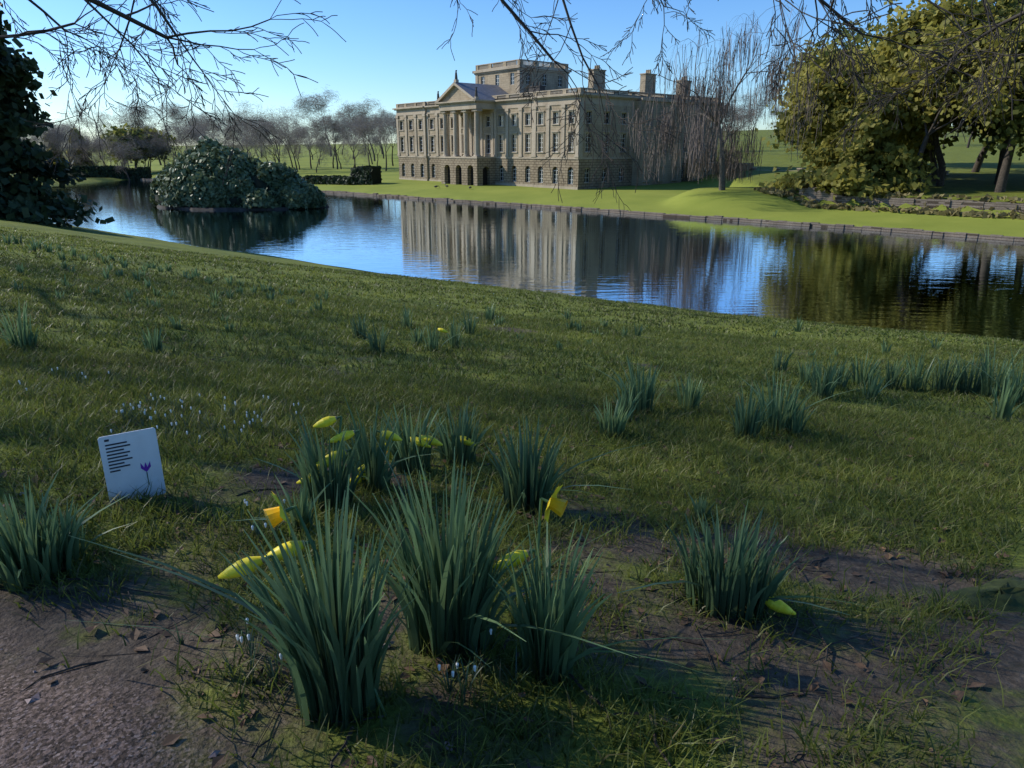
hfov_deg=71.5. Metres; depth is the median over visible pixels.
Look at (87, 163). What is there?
evergreen
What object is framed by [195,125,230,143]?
tree
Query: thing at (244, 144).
tree
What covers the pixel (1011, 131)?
wood tree
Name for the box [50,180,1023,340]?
lake water
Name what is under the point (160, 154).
tree
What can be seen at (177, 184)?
island rhododendron shrub
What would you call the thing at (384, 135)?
tree
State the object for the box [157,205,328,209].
island bank
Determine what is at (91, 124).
tree
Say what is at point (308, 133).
tree
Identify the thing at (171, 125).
tree
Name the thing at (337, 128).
tree
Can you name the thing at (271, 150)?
tree
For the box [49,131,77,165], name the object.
tree
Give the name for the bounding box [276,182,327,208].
island rhododendron shrub
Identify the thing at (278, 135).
tree
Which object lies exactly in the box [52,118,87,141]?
tree
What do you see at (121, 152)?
tree
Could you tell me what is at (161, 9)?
overhanging tree branches
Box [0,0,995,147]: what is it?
sky
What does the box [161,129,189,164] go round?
tree
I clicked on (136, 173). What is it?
yew hedge
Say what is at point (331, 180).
yew hedge
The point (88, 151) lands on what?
tree
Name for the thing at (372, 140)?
tree
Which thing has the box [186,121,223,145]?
tree
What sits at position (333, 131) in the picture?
tree
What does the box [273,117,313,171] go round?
tree
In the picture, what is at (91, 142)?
tree
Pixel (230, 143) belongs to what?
tree
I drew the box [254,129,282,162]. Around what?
tree
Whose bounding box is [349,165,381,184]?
yew hedge
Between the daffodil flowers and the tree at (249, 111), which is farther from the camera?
the tree at (249, 111)
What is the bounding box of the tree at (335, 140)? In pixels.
[319,126,349,168]
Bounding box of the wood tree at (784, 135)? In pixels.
[755,33,947,159]
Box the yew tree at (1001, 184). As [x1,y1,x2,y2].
[907,0,1023,192]
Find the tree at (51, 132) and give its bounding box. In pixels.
[39,121,73,153]
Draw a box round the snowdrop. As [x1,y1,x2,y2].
[18,293,534,702]
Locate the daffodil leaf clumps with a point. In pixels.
(330, 648)
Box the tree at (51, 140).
[23,125,71,159]
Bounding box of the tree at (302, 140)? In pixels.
[284,130,312,158]
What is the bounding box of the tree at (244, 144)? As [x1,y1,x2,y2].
[227,133,265,155]
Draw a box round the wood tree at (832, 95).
[774,40,963,157]
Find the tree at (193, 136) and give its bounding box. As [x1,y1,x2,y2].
[175,124,209,148]
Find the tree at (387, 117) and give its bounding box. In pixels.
[370,106,396,165]
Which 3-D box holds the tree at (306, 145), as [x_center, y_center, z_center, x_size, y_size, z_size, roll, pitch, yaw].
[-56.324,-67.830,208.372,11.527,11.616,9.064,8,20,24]
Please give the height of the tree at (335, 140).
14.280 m
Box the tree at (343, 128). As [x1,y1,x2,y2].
[325,113,379,166]
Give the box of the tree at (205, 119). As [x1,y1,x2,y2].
[187,110,232,138]
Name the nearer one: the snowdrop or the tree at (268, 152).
the snowdrop
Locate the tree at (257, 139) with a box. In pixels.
[243,126,274,160]
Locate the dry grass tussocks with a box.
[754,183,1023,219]
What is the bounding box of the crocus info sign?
[98,427,165,502]
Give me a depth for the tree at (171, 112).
468.44 m
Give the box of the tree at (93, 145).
[81,134,119,165]
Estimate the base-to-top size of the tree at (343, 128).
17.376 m
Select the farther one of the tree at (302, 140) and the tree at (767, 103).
the tree at (302, 140)
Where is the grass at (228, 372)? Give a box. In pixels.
[0,226,1023,767]
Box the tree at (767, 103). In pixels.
[733,84,785,143]
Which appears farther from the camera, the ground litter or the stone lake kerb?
the stone lake kerb
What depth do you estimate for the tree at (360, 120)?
266.49 m
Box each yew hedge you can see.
[55,165,151,179]
[301,175,354,184]
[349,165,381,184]
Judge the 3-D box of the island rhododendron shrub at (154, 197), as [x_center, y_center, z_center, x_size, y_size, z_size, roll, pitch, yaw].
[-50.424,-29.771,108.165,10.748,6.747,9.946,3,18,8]
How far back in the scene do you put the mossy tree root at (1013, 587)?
3.17 m
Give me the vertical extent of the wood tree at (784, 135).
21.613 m
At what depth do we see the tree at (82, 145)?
216.28 m
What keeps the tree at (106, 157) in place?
on the ground at (70, 718)
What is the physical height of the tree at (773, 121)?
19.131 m
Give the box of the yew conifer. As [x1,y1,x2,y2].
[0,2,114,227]
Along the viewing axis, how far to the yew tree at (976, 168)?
118.56 m
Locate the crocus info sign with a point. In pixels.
(130, 459)
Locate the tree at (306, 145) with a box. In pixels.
[302,134,336,172]
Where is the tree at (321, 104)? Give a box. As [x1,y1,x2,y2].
[289,85,339,151]
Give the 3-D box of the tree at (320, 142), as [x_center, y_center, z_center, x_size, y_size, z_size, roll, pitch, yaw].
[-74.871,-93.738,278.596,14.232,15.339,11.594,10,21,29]
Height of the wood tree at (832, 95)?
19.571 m
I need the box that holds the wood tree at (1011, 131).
[968,9,1023,156]
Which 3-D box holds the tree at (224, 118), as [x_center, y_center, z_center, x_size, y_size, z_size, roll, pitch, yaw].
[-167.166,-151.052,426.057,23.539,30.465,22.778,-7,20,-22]
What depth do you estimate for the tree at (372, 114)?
359.80 m
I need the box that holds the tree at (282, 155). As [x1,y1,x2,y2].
[274,131,308,169]
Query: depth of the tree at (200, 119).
386.94 m
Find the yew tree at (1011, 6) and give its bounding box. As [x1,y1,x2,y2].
[945,0,1023,184]
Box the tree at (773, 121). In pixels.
[767,104,787,141]
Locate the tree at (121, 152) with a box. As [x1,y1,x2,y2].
[102,133,145,179]
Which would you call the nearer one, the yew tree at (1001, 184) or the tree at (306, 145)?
the yew tree at (1001, 184)
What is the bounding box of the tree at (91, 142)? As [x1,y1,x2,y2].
[69,129,103,159]
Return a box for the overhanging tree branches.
[0,0,1023,224]
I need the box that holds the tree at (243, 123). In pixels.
[230,106,268,153]
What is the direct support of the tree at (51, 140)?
on the ground at (70, 718)
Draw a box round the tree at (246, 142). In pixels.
[235,127,267,157]
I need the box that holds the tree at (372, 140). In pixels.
[363,133,389,165]
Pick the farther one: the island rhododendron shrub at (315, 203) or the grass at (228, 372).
the island rhododendron shrub at (315, 203)
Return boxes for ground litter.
[0,324,1023,767]
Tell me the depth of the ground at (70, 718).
2.75 m
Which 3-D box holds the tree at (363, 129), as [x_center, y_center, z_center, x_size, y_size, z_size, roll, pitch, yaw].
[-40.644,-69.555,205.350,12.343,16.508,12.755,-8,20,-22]
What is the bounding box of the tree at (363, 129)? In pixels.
[348,115,389,164]
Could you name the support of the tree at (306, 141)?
on the ground at (70, 718)
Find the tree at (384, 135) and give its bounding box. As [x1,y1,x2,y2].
[372,112,391,153]
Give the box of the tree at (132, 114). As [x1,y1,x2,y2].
[109,94,165,164]
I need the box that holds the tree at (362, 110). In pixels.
[335,93,382,160]
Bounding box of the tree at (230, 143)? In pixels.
[223,138,253,155]
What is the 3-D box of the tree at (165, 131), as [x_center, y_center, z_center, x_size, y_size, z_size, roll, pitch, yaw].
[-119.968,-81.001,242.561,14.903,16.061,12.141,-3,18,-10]
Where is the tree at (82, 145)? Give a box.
[62,133,109,164]
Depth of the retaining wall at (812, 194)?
83.15 m
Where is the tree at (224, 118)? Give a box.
[212,106,251,143]
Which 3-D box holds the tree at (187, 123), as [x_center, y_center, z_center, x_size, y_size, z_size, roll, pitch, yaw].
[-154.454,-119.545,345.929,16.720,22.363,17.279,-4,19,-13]
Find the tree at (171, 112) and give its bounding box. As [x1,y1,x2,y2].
[149,100,193,148]
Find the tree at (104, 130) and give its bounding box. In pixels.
[88,123,119,139]
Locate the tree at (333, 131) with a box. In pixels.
[322,113,346,154]
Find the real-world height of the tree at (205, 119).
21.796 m
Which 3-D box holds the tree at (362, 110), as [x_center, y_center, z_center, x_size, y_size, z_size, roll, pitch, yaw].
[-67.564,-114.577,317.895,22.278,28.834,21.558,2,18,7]
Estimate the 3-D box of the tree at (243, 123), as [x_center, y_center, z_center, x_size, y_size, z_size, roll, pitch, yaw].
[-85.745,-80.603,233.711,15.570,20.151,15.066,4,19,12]
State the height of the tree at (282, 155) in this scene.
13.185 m
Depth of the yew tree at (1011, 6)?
95.48 m
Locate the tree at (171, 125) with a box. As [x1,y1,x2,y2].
[150,112,187,152]
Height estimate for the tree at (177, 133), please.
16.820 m
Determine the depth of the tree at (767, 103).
325.55 m
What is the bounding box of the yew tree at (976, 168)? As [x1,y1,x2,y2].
[968,132,1021,172]
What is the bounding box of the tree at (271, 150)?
[256,138,282,160]
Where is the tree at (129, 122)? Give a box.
[113,110,148,128]
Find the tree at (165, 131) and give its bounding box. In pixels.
[146,123,175,165]
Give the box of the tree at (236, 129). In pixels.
[209,113,251,148]
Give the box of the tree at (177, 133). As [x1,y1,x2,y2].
[161,116,204,156]
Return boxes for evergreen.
[43,133,64,164]
[66,127,94,165]
[100,122,175,167]
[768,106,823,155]
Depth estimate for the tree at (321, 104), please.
426.58 m
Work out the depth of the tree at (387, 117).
244.22 m
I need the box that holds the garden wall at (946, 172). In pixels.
[752,167,949,174]
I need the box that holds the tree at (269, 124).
[241,112,286,161]
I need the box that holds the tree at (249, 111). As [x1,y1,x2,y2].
[230,99,285,156]
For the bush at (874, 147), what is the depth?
88.05 m
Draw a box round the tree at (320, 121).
[306,106,346,168]
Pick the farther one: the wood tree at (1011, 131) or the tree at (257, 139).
the tree at (257, 139)
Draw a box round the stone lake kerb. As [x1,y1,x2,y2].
[140,178,1023,241]
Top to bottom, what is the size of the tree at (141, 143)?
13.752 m
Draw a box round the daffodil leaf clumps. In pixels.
[0,232,1023,728]
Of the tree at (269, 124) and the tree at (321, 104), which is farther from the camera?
the tree at (321, 104)
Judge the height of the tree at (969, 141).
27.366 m
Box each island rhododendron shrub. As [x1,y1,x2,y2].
[149,173,188,205]
[155,145,261,207]
[192,171,255,207]
[193,136,230,167]
[241,160,306,208]
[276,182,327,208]
[306,196,320,208]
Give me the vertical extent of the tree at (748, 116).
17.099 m
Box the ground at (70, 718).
[0,126,1023,767]
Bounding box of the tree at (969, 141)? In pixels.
[966,132,972,147]
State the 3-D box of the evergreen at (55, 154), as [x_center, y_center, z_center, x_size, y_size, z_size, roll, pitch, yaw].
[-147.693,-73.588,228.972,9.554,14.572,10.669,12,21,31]
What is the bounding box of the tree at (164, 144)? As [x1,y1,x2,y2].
[142,132,180,167]
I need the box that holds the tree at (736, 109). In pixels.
[725,102,742,141]
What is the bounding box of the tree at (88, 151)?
[73,140,103,165]
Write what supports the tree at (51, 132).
on the ground at (70, 718)
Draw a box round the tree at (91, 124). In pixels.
[61,101,114,158]
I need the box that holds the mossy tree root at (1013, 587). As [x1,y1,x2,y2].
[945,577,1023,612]
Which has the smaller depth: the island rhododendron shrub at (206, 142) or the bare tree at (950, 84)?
the bare tree at (950, 84)
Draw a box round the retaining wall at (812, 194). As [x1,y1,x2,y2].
[799,187,1023,211]
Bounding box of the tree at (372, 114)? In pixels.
[360,106,390,158]
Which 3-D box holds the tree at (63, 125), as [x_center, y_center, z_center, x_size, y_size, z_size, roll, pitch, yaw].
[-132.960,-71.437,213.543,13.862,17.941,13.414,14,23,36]
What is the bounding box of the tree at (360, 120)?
[346,110,378,163]
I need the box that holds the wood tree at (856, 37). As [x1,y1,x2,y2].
[796,13,918,63]
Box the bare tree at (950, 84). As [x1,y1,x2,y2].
[890,7,1023,191]
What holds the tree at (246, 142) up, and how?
on the ground at (70, 718)
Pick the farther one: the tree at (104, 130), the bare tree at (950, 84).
the tree at (104, 130)
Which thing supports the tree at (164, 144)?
on the ground at (70, 718)
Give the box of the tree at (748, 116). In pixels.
[723,99,765,153]
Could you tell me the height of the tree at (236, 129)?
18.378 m
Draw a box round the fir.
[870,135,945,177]
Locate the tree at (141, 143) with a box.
[127,130,160,166]
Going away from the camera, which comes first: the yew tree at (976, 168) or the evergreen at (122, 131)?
the yew tree at (976, 168)
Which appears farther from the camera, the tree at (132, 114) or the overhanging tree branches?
the tree at (132, 114)
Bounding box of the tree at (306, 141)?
[291,125,322,159]
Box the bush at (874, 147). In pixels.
[758,83,939,200]
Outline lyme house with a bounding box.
[392,59,753,189]
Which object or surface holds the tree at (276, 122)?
on the ground at (70, 718)
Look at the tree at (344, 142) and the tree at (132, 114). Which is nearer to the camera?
the tree at (344, 142)
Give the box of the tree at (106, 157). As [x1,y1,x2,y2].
[83,139,110,165]
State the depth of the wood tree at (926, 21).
88.74 m
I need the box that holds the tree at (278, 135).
[265,111,304,167]
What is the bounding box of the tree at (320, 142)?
[304,126,331,164]
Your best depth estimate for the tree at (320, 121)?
232.00 m
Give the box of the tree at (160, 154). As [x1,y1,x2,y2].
[127,125,168,170]
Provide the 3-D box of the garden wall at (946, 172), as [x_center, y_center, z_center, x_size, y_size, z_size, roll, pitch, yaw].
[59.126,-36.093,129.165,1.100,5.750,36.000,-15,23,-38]
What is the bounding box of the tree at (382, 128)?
[370,111,396,170]
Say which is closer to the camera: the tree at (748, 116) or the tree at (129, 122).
the tree at (748, 116)
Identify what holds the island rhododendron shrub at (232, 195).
on the island bank
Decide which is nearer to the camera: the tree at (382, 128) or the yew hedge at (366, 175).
the yew hedge at (366, 175)
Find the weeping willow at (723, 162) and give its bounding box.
[625,2,830,189]
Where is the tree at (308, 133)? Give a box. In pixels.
[282,114,339,168]
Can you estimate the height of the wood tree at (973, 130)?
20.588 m
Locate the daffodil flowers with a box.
[218,328,795,715]
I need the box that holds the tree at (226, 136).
[210,123,241,145]
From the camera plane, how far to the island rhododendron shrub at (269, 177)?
102.27 m
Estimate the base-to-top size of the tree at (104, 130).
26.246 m
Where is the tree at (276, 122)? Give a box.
[250,103,297,160]
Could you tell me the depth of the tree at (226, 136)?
242.10 m
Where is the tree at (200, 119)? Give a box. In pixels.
[177,108,213,133]
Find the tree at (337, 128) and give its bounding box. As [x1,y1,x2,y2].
[319,113,356,167]
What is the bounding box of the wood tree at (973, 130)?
[814,46,999,181]
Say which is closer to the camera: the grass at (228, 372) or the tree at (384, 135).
the grass at (228, 372)
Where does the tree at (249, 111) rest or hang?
on the ground at (70, 718)
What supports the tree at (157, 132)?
on the ground at (70, 718)
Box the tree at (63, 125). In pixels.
[48,119,87,165]
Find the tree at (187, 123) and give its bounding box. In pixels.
[180,114,205,141]
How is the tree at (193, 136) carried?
on the ground at (70, 718)
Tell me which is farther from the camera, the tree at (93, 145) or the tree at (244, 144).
the tree at (244, 144)
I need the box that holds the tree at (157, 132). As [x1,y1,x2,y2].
[135,124,172,165]
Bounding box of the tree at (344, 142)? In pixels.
[340,132,369,166]
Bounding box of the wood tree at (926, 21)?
[831,0,1005,185]
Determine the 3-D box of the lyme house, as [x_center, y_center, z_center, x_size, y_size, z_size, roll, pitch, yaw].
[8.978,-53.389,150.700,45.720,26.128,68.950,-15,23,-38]
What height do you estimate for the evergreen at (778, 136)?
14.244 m
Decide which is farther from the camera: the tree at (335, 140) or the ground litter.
the tree at (335, 140)

